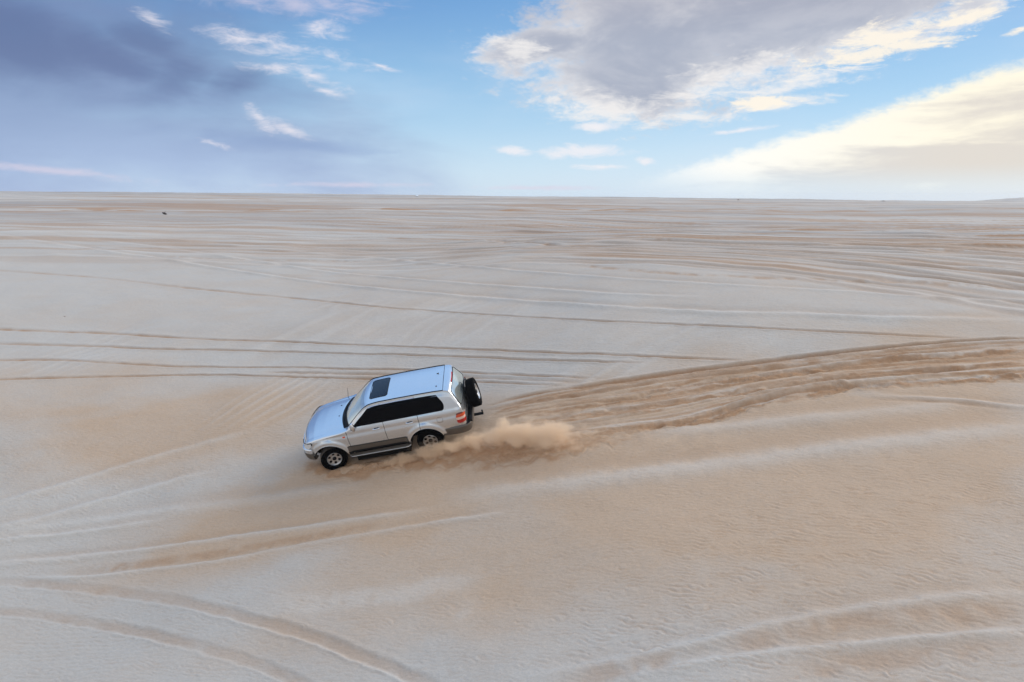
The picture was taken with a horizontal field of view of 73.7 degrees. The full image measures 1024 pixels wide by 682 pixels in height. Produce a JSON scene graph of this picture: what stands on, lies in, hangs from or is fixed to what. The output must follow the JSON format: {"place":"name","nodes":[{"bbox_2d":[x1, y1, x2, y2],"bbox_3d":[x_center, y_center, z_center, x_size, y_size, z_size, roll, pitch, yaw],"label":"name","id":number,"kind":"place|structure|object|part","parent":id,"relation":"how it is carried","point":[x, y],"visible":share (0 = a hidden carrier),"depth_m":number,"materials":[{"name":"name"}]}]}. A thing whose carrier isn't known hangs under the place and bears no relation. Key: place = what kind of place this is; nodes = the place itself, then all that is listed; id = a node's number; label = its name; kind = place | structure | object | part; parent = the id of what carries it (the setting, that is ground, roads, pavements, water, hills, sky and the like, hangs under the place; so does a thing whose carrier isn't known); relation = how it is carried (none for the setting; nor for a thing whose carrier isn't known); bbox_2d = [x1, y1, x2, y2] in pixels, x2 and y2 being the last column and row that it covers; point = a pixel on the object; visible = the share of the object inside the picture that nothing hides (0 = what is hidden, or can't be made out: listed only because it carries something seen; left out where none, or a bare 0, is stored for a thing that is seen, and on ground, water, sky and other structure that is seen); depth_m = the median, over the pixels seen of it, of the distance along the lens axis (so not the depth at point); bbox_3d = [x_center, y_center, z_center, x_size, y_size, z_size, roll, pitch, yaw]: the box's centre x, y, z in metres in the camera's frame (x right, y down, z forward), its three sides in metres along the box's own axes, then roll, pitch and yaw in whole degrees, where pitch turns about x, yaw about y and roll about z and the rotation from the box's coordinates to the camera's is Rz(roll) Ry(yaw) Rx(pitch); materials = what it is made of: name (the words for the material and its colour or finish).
{"place":"outdoors","nodes":[
{"label":"outdoors","id":0,"kind":"place"},
{"bbox_2d":[0,191,1023,681],"bbox_3d":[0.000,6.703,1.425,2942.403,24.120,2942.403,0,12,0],"label":"ground","id":1,"kind":"structure","parent":0,"point":[742,441],"depth_m":19.62,"materials":[{"name":"beige sand"}]},
{"bbox_2d":[303,364,483,469],"bbox_3d":[-3.546,2.133,20.215,5.389,1.990,2.143,-11,30,4],"label":"suv","id":2,"kind":"object","parent":1,"relation":"on","point":[396,413],"visible":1,"depth_m":19.49,"materials":[{"name":"silver metal"}]},
{"bbox_3d":[-4.157,2.512,19.443,1.096,1.324,0.333,-11,30,4],"label":"door","id":3,"kind":"part","parent":2,"relation":"part of","materials":[{"name":"silver metal"}]},
{"bbox_3d":[-3.124,2.320,19.359,0.990,1.330,0.359,-11,30,4],"label":"door","id":4,"kind":"part","parent":2,"relation":"part of","materials":[{"name":"silver metal"}]},
{"bbox_3d":[-2.319,1.794,19.140,0.823,0.583,0.071,0,12,2],"label":"quarter window","id":5,"kind":"part","parent":2,"relation":"part of","materials":[{"name":"black glass"}]},
{"bbox_2d":[0,0,1023,200],"label":"sky","id":6,"kind":"structure","parent":0,"point":[913,100],"materials":[{"name":"blue"}]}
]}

